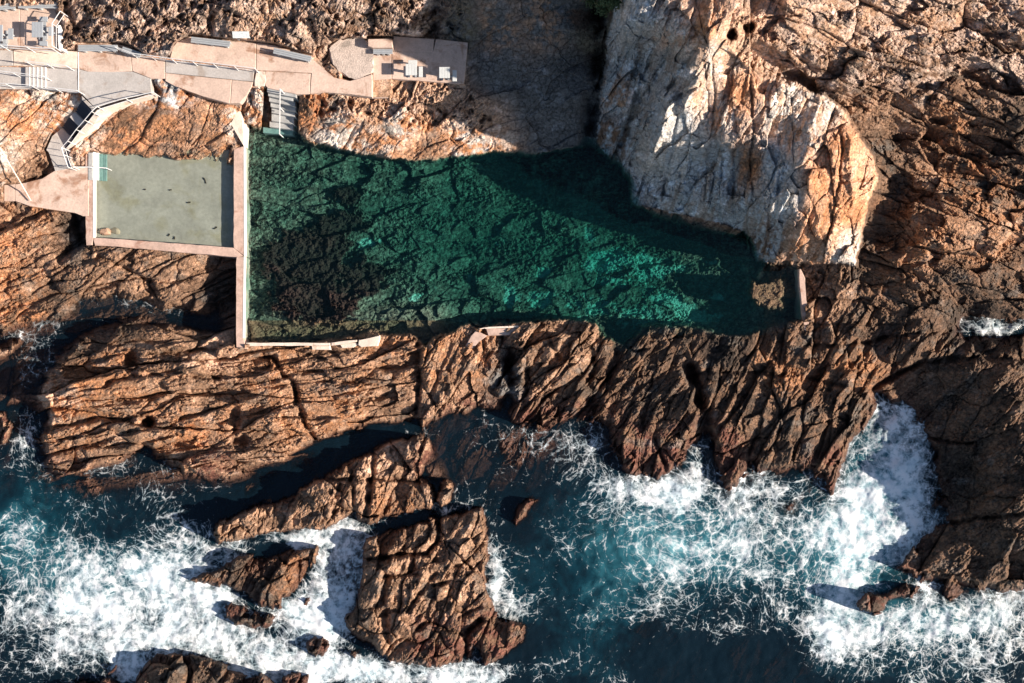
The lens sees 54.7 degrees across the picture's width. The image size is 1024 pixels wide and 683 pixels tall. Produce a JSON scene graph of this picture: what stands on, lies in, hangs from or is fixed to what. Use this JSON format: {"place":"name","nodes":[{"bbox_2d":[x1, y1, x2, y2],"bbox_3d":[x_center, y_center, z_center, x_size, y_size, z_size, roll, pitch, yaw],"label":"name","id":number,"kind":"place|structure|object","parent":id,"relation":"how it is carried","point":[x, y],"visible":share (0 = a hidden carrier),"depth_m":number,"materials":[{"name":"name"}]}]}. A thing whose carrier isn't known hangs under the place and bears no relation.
{"place":"outdoors","nodes":[
{"label":"outdoors","id":0,"kind":"place"},
{"bbox_2d":[0,50,12,65],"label":"path","id":1,"kind":"structure","parent":0,"point":[6,57],"depth_m":55.94,"materials":[{"name":"pink concrete"}]},
{"bbox_2d":[4,184,15,201],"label":"path","id":2,"kind":"structure","parent":0,"point":[9,192],"depth_m":58.04,"materials":[{"name":"pink concrete"}]},
{"bbox_2d":[0,67,77,93],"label":"path","id":3,"kind":"structure","parent":0,"point":[64,79],"depth_m":55.95,"materials":[{"name":"grey concrete"}]},
{"bbox_2d":[13,50,77,68],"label":"path","id":4,"kind":"structure","parent":0,"point":[69,59],"depth_m":55.94,"materials":[{"name":"concrete"}]},
{"bbox_2d":[15,166,88,216],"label":"path","id":5,"kind":"structure","parent":0,"point":[66,190],"depth_m":58.03,"materials":[{"name":"pink concrete"}]},
{"bbox_2d":[61,112,94,170],"bbox_3d":[-24.719,-11.623,56.490,0.750,3.020,3.534,38,90,0],"label":"railing","id":6,"kind":"object","parent":5,"relation":"on","point":[73,140],"visible":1,"depth_m":56.28,"materials":[{"name":"metal"}]},
{"bbox_2d":[77,44,143,71],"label":"path","id":7,"kind":"structure","parent":0,"point":[103,61],"depth_m":55.94,"materials":[{"name":"pink concrete"}]},
{"bbox_2d":[77,52,78,90],"bbox_3d":[-24.517,-15.224,56.112,0.079,0.375,2.260,0,90,0],"label":"path joint","id":8,"kind":"object","parent":7,"relation":"on","point":[78,70],"visible":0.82,"depth_m":55.93,"materials":[{"name":"grey concrete"}]},
{"bbox_2d":[78,45,117,52],"bbox_3d":[-23.222,-16.448,55.712,2.200,0.475,0.352,0,90,0],"label":"bench","id":9,"kind":"object","parent":7,"relation":"on","point":[86,48],"visible":0.94,"depth_m":55.48,"materials":[{"name":"wood"}]},
{"bbox_2d":[121,47,141,57],"bbox_3d":[-21.337,-16.224,55.712,1.090,0.475,0.291,18,90,0],"label":"bench","id":10,"kind":"object","parent":7,"relation":"on","point":[130,50],"visible":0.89,"depth_m":55.48,"materials":[{"name":"wood"}]},
{"bbox_2d":[79,69,153,109],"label":"path","id":11,"kind":"structure","parent":0,"point":[98,88],"depth_m":55.95,"materials":[{"name":"grey concrete"}]},
{"bbox_2d":[132,56,164,79],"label":"path","id":12,"kind":"structure","parent":0,"point":[151,68],"depth_m":55.94,"materials":[{"name":"pink concrete"}]},
{"bbox_2d":[92,150,233,247],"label":"paddling pool floor","id":13,"kind":"structure","parent":0,"point":[128,206],"depth_m":58.50,"materials":[{"name":"beige concrete"}]},
{"bbox_2d":[88,153,106,180],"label":"staircase","id":14,"kind":"structure","parent":13,"relation":"on","point":[100,161],"depth_m":58.27,"materials":[{"name":"concrete"}]},
{"bbox_2d":[100,228,110,235],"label":"boulder","id":15,"kind":"object","parent":13,"relation":"on","point":[105,231],"visible":1,"depth_m":58.27,"materials":[{"name":"beige stone"}]},
{"bbox_2d":[111,227,119,233],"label":"boulder","id":16,"kind":"object","parent":13,"relation":"on","point":[114,230],"visible":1,"depth_m":58.42,"materials":[{"name":"stone"}]},
{"bbox_2d":[165,73,231,104],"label":"path","id":17,"kind":"structure","parent":0,"point":[216,89],"depth_m":55.94,"materials":[{"name":"pink concrete"}]},
{"bbox_2d":[165,60,253,81],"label":"path","id":18,"kind":"structure","parent":0,"point":[190,69],"depth_m":55.93,"materials":[{"name":"grey concrete"}]},
{"bbox_2d":[170,37,256,69],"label":"path","id":19,"kind":"structure","parent":0,"point":[237,54],"depth_m":55.94,"materials":[{"name":"pink concrete"}]},
{"bbox_2d":[191,37,231,47],"bbox_3d":[-16.896,-16.798,55.712,2.200,0.475,0.321,7,90,0],"label":"bench","id":20,"kind":"object","parent":19,"relation":"on","point":[198,41],"visible":1,"depth_m":55.48,"materials":[{"name":"wood"}]},
{"bbox_2d":[231,80,252,104],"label":"path","id":21,"kind":"structure","parent":0,"point":[240,92],"depth_m":55.95,"materials":[{"name":"pink concrete"}]},
{"bbox_2d":[255,71,265,87],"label":"path","id":22,"kind":"structure","parent":0,"point":[260,78],"depth_m":55.92,"materials":[{"name":"concrete"}]},
{"bbox_2d":[263,88,298,136],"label":"staircase","id":23,"kind":"structure","parent":0,"point":[289,102],"depth_m":57.56,"materials":[{"name":"concrete"}]},
{"bbox_2d":[279,89,284,137],"bbox_3d":[-13.255,-13.090,56.965,0.083,3.870,2.088,20,90,0],"label":"railing","id":24,"kind":"object","parent":23,"relation":"on","point":[280,90],"visible":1,"depth_m":56.35,"materials":[{"name":"metal"}]},
{"bbox_2d":[257,43,312,72],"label":"path","id":25,"kind":"structure","parent":0,"point":[268,59],"depth_m":55.94,"materials":[{"name":"pink concrete"}]},
{"bbox_2d":[273,48,311,62],"bbox_3d":[-12.315,-16.070,55.712,2.155,0.475,0.321,13,90,0],"label":"bench","id":26,"kind":"object","parent":25,"relation":"on","point":[293,55],"visible":1,"depth_m":55.48,"materials":[{"name":"wood"}]},
{"bbox_2d":[265,71,310,95],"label":"path","id":27,"kind":"structure","parent":0,"point":[297,84],"depth_m":55.95,"materials":[{"name":"pink concrete"}]},
{"bbox_2d":[310,60,372,98],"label":"path","id":28,"kind":"structure","parent":0,"point":[323,80],"depth_m":55.94,"materials":[{"name":"pink concrete"}]},
{"bbox_2d":[0,0,1023,602],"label":"rocky ground","id":29,"kind":"structure","parent":0,"point":[364,212],"depth_m":58.35,"materials":[{"name":"brown stone"}]},
{"bbox_2d":[0,8,21,49],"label":"terrace","id":30,"kind":"structure","parent":29,"relation":"on","point":[10,18],"depth_m":55.34,"materials":[{"name":"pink concrete"}]},
{"bbox_2d":[0,25,14,48],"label":"picnic table","id":31,"kind":"object","parent":30,"relation":"on","point":[9,34],"visible":0.98,"depth_m":54.88,"materials":[{"name":"grey wood"}]},
{"bbox_2d":[0,3,15,11],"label":"bench","id":32,"kind":"object","parent":30,"relation":"on","point":[5,7],"visible":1,"depth_m":54.88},
{"bbox_2d":[0,148,30,200],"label":"pipe","id":33,"kind":"object","parent":29,"relation":"on","point":[15,174],"visible":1,"depth_m":56.88,"materials":[{"name":"metal"}]},
{"bbox_2d":[2,71,51,80],"bbox_3d":[-27.775,-14.942,55.479,3.560,1.122,0.044,7,90,0],"label":"railing","id":34,"kind":"object","parent":29,"relation":"on","point":[25,75],"visible":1,"depth_m":55.20,"materials":[{"name":"metal"}]},
{"bbox_2d":[0,45,59,53],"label":"railing","id":35,"kind":"object","parent":29,"relation":"on","point":[27,47],"visible":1,"depth_m":54.61,"materials":[{"name":"metal"}]},
{"bbox_2d":[26,67,45,87],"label":"staircase","id":36,"kind":"structure","parent":29,"relation":"on","point":[34,80],"depth_m":55.83,"materials":[{"name":"grey concrete"}]},
{"bbox_2d":[20,8,61,51],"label":"terrace","id":37,"kind":"structure","parent":29,"relation":"on","point":[29,16],"depth_m":55.34,"materials":[{"name":"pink concrete"}]},
{"bbox_2d":[18,2,57,9],"bbox_3d":[-26.290,-18.654,55.112,2.190,0.475,0.352,0,90,0],"label":"bench","id":38,"kind":"object","parent":37,"relation":"on","point":[54,6],"visible":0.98,"depth_m":54.88,"materials":[{"name":"concrete"}]},
{"bbox_2d":[32,17,54,46],"bbox_3d":[-25.946,-17.204,54.968,1.076,0.765,1.620,0,90,0],"label":"picnic table","id":39,"kind":"object","parent":37,"relation":"on","point":[39,29],"visible":1,"depth_m":54.88,"materials":[{"name":"grey wood"}]},
{"bbox_2d":[58,25,67,53],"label":"terrace kerb","id":40,"kind":"structure","parent":37,"relation":"on","point":[60,37],"depth_m":55.20,"materials":[{"name":"grey concrete"}]},
{"bbox_2d":[0,83,84,94],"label":"railing","id":41,"kind":"object","parent":29,"relation":"on","point":[39,86],"visible":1,"depth_m":55.19,"materials":[{"name":"metal"}]},
{"bbox_2d":[25,61,73,70],"bbox_3d":[-25.888,-15.441,55.479,2.328,1.122,0.044,6,90,0],"label":"railing","id":42,"kind":"object","parent":29,"relation":"on","point":[47,64],"visible":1,"depth_m":55.15,"materials":[{"name":"metal"}]},
{"bbox_2d":[46,129,73,170],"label":"stairs","id":43,"kind":"structure","parent":29,"relation":"on","point":[59,139],"depth_m":57.83,"materials":[{"name":"grey concrete"}]},
{"bbox_2d":[52,11,69,50],"bbox_3d":[-25.160,-17.227,54.879,0.324,1.122,1.986,13,90,0],"label":"railing","id":44,"kind":"object","parent":29,"relation":"on","point":[57,27],"visible":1,"depth_m":54.84,"materials":[{"name":"metal"}]},
{"bbox_2d":[62,117,81,137],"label":"staircase","id":45,"kind":"structure","parent":29,"relation":"on","point":[70,125],"depth_m":57.41,"materials":[{"name":"concrete"}]},
{"bbox_2d":[70,113,86,127],"bbox_3d":[-24.977,-12.755,57.250,0.461,0.700,0.892,-45,90,0],"label":"landing","id":46,"kind":"object","parent":29,"relation":"on","point":[76,118],"visible":0.77,"depth_m":56.90,"materials":[{"name":"grey concrete"}]},
{"bbox_2d":[76,101,94,121],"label":"staircase","id":47,"kind":"structure","parent":29,"relation":"on","point":[84,110],"depth_m":56.36,"materials":[{"name":"concrete"}]},
{"bbox_2d":[82,97,97,111],"bbox_3d":[-23.979,-13.467,56.380,0.218,0.840,1.082,-44,90,0],"label":"landing","id":48,"kind":"object","parent":29,"relation":"on","point":[89,105],"visible":0.68,"depth_m":55.96,"materials":[{"name":"grey concrete"}]},
{"bbox_2d":[85,152,95,245],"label":"pool wall","id":49,"kind":"structure","parent":29,"relation":"on","point":[90,226],"depth_m":58.05,"materials":[{"name":"concrete"}]},
{"bbox_2d":[67,93,157,168],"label":"kerb","id":50,"kind":"structure","parent":29,"relation":"on","point":[96,121],"depth_m":56.45,"materials":[{"name":"concrete"}]},
{"bbox_2d":[91,92,159,115],"bbox_3d":[-21.655,-13.387,55.479,3.618,1.122,0.214,-18,90,0],"label":"railing","id":51,"kind":"object","parent":50,"relation":"on","point":[123,101],"visible":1,"depth_m":55.25,"materials":[{"name":"metal"}]},
{"bbox_2d":[93,238,248,258],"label":"pool wall","id":52,"kind":"structure","parent":29,"relation":"on","point":[226,252],"depth_m":58.06,"materials":[{"name":"concrete"}]},
{"bbox_2d":[114,46,258,72],"bbox_3d":[-18.207,-15.671,55.479,7.931,1.122,0.281,9,90,0],"label":"railing","id":53,"kind":"object","parent":29,"relation":"on","point":[185,60],"visible":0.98,"depth_m":55.13,"materials":[{"name":"metal"}]},
{"bbox_2d":[231,111,249,147],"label":"buttress","id":54,"kind":"structure","parent":29,"relation":"on","point":[240,127],"depth_m":57.47,"materials":[{"name":"concrete"}]},
{"bbox_2d":[232,31,251,40],"bbox_3d":[-14.924,-16.884,54.921,0.920,1.038,0.336,0,90,0],"label":"sign","id":55,"kind":"object","parent":29,"relation":"on","point":[240,34],"visible":1,"depth_m":54.47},
{"bbox_2d":[234,146,250,257],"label":"pool wall","id":56,"kind":"structure","parent":29,"relation":"on","point":[242,221],"depth_m":58.05,"materials":[{"name":"concrete"}]},
{"bbox_2d":[236,256,250,348],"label":"pool wall","id":57,"kind":"structure","parent":29,"relation":"on","point":[243,286],"depth_m":58.05,"materials":[{"name":"concrete"}]},
{"bbox_2d":[246,342,330,345],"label":"pool wall","id":58,"kind":"structure","parent":29,"relation":"on","point":[289,344],"depth_m":58.07,"materials":[{"name":"concrete"}]},
{"bbox_2d":[312,346,331,349],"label":"concrete block","id":59,"kind":"structure","parent":29,"relation":"on","point":[321,347],"depth_m":58.15,"materials":[{"name":"beige concrete"}]},
{"bbox_2d":[331,340,357,345],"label":"pool wall","id":60,"kind":"structure","parent":29,"relation":"on","point":[341,342],"depth_m":58.07,"materials":[{"name":"concrete"}]},
{"bbox_2d":[340,343,357,347],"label":"concrete block","id":61,"kind":"structure","parent":29,"relation":"on","point":[349,345],"depth_m":58.15,"materials":[{"name":"beige concrete"}]},
{"bbox_2d":[329,38,373,79],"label":"terrace","id":62,"kind":"structure","parent":29,"relation":"on","point":[351,58],"depth_m":55.98,"materials":[{"name":"concrete"}]},
{"bbox_2d":[358,335,379,346],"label":"concrete block","id":63,"kind":"structure","parent":29,"relation":"on","point":[373,341],"depth_m":58.05,"materials":[{"name":"beige concrete"}]},
{"bbox_2d":[373,36,433,80],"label":"terrace","id":64,"kind":"structure","parent":29,"relation":"on","point":[382,67],"depth_m":56.20,"materials":[{"name":"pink concrete"}]},
{"bbox_2d":[368,39,393,50],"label":"plinth","id":65,"kind":"structure","parent":64,"relation":"on","point":[380,44],"depth_m":55.55,"materials":[{"name":"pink concrete"}]},
{"bbox_2d":[373,49,392,55],"bbox_3d":[-7.277,-16.328,55.972,1.098,0.475,0.261,0,90,0],"label":"bench","id":66,"kind":"object","parent":64,"relation":"on","point":[383,52],"visible":1,"depth_m":55.73,"materials":[{"name":"concrete"}]},
{"bbox_2d":[392,39,467,85],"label":"terrace","id":67,"kind":"structure","parent":29,"relation":"on","point":[452,55],"depth_m":56.21,"materials":[{"name":"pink concrete"}]},
{"bbox_2d":[406,60,422,77],"bbox_3d":[-5.496,-15.365,55.828,0.926,0.765,0.960,0,90,0],"label":"picnic table","id":68,"kind":"object","parent":67,"relation":"on","point":[411,67],"visible":1,"depth_m":55.45,"materials":[{"name":"grey wood"}]},
{"bbox_2d":[439,67,456,80],"bbox_3d":[-3.594,-15.017,55.828,0.966,0.765,0.720,0,90,0],"label":"picnic table","id":69,"kind":"object","parent":67,"relation":"on","point":[447,73],"visible":1,"depth_m":55.45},
{"bbox_2d":[466,331,486,348],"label":"concrete beam","id":70,"kind":"structure","parent":29,"relation":"on","point":[476,337],"depth_m":57.85,"materials":[{"name":"beige concrete"}]},
{"bbox_2d":[481,326,518,328],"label":"concrete beam","id":71,"kind":"structure","parent":29,"relation":"on","point":[500,327],"depth_m":57.75,"materials":[{"name":"beige concrete"}]},
{"bbox_2d":[486,328,525,335],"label":"concrete beam","id":72,"kind":"structure","parent":29,"relation":"on","point":[494,332],"depth_m":57.80,"materials":[{"name":"beige concrete"}]},
{"bbox_2d":[581,0,609,18],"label":"shrub","id":73,"kind":"object","parent":29,"relation":"on","point":[603,10],"visible":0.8,"depth_m":53.11,"materials":[{"name":"green plant"}]},
{"bbox_2d":[794,269,808,330],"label":"pool wall","id":74,"kind":"structure","parent":29,"relation":"on","point":[800,302],"depth_m":58.50,"materials":[{"name":"concrete"}]},
{"bbox_2d":[0,295,1023,682],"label":"sea","id":75,"kind":"structure","parent":0,"point":[600,567],"depth_m":59.95,"materials":[{"name":"liquid"}]},
{"bbox_2d":[0,398,17,445],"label":"sea rock","id":76,"kind":"object","parent":75,"relation":"in","point":[7,425],"visible":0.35,"depth_m":59.40,"materials":[{"name":"brown stone"}]},
{"bbox_2d":[0,326,35,376],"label":"sea rock","id":77,"kind":"object","parent":75,"relation":"in","point":[14,345],"visible":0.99,"depth_m":60.23,"materials":[{"name":"brown stone"}]},
{"bbox_2d":[70,675,138,682],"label":"sea rock","id":78,"kind":"object","parent":75,"relation":"in","point":[85,681],"visible":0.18,"depth_m":59.86,"materials":[{"name":"brown stone"}]},
{"bbox_2d":[93,661,121,682],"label":"sea rock","id":79,"kind":"object","parent":75,"relation":"in","point":[106,679],"visible":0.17,"depth_m":60.06,"materials":[{"name":"brown stone"}]},
{"bbox_2d":[138,652,266,682],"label":"sea rock","id":80,"kind":"object","parent":75,"relation":"in","point":[175,667],"visible":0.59,"depth_m":59.01,"materials":[{"name":"brown stone"}]},
{"bbox_2d":[219,586,281,629],"bbox_3d":[-16.454,16.930,60.700,5.192,4.019,4.114,13,90,0],"label":"sea rock","id":81,"kind":"object","parent":75,"relation":"in","point":[236,614],"visible":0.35,"depth_m":59.47,"materials":[{"name":"brown stone"}]},
{"bbox_2d":[186,545,319,601],"bbox_3d":[-16.069,14.627,60.527,10.122,3.984,6.328,0,90,0],"label":"sea rock","id":82,"kind":"object","parent":75,"relation":"in","point":[270,577],"visible":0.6,"depth_m":59.35,"materials":[{"name":"brown stone"}]},
{"bbox_2d":[266,671,308,682],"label":"sea rock","id":83,"kind":"object","parent":75,"relation":"in","point":[294,677],"visible":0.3,"depth_m":59.53,"materials":[{"name":"brown stone"}]},
{"bbox_2d":[283,586,309,605],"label":"sea rock","id":84,"kind":"object","parent":75,"relation":"in","point":[288,591],"visible":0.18,"depth_m":59.66,"materials":[{"name":"brown stone"}]},
{"bbox_2d":[305,635,329,656],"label":"sea rock","id":85,"kind":"object","parent":75,"relation":"in","point":[315,646],"visible":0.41,"depth_m":59.48,"materials":[{"name":"brown stone"}]},
{"bbox_2d":[212,427,440,545],"bbox_3d":[-11.648,9.978,60.291,16.850,4.849,5.272,-26,90,0],"label":"sea rock","id":86,"kind":"object","parent":75,"relation":"in","point":[381,481],"visible":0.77,"depth_m":58.82,"materials":[{"name":"brown stone"}]},
{"bbox_2d":[329,630,372,658],"bbox_3d":[-9.945,19.030,60.669,2.734,3.814,3.733,21,90,0],"label":"sea rock","id":87,"kind":"object","parent":75,"relation":"in","point":[360,638],"visible":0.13,"depth_m":59.81,"materials":[{"name":"brown stone"}]},
{"bbox_2d":[344,498,525,668],"bbox_3d":[-4.855,15.437,60.418,13.454,5.220,12.432,0,90,0],"label":"sea rock","id":88,"kind":"object","parent":75,"relation":"in","point":[423,598],"visible":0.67,"depth_m":58.83,"materials":[{"name":"brown stone"}]},
{"bbox_2d":[424,463,454,505],"bbox_3d":[-3.998,8.653,60.219,2.474,4.072,2.464,0,90,0],"label":"sea rock","id":89,"kind":"object","parent":75,"relation":"in","point":[446,488],"visible":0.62,"depth_m":59.52,"materials":[{"name":"brown stone"}]},
{"bbox_2d":[512,497,538,526],"bbox_3d":[0.777,10.602,60.852,2.657,3.199,4.037,37,90,0],"label":"sea rock","id":90,"kind":"object","parent":75,"relation":"in","point":[525,506],"visible":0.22,"depth_m":59.77,"materials":[{"name":"brown stone"}]},
{"bbox_2d":[856,570,929,615],"bbox_3d":[23.125,15.910,60.423,5.178,4.054,3.599,-23,90,0],"label":"sea rock","id":91,"kind":"object","parent":75,"relation":"in","point":[874,603],"visible":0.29,"depth_m":59.33,"materials":[{"name":"brown stone"}]},
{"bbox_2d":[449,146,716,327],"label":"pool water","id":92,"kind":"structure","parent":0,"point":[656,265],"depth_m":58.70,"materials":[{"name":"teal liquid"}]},
{"bbox_2d":[595,0,877,265],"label":"cliff","id":93,"kind":"structure","parent":0,"point":[698,118],"depth_m":52.06,"materials":[{"name":"beige stone"}]},
{"bbox_2d":[599,0,623,12],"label":"shrub","id":94,"kind":"object","parent":93,"relation":"on","point":[613,4],"visible":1,"depth_m":50.04,"materials":[{"name":"green plant"}]}
]}

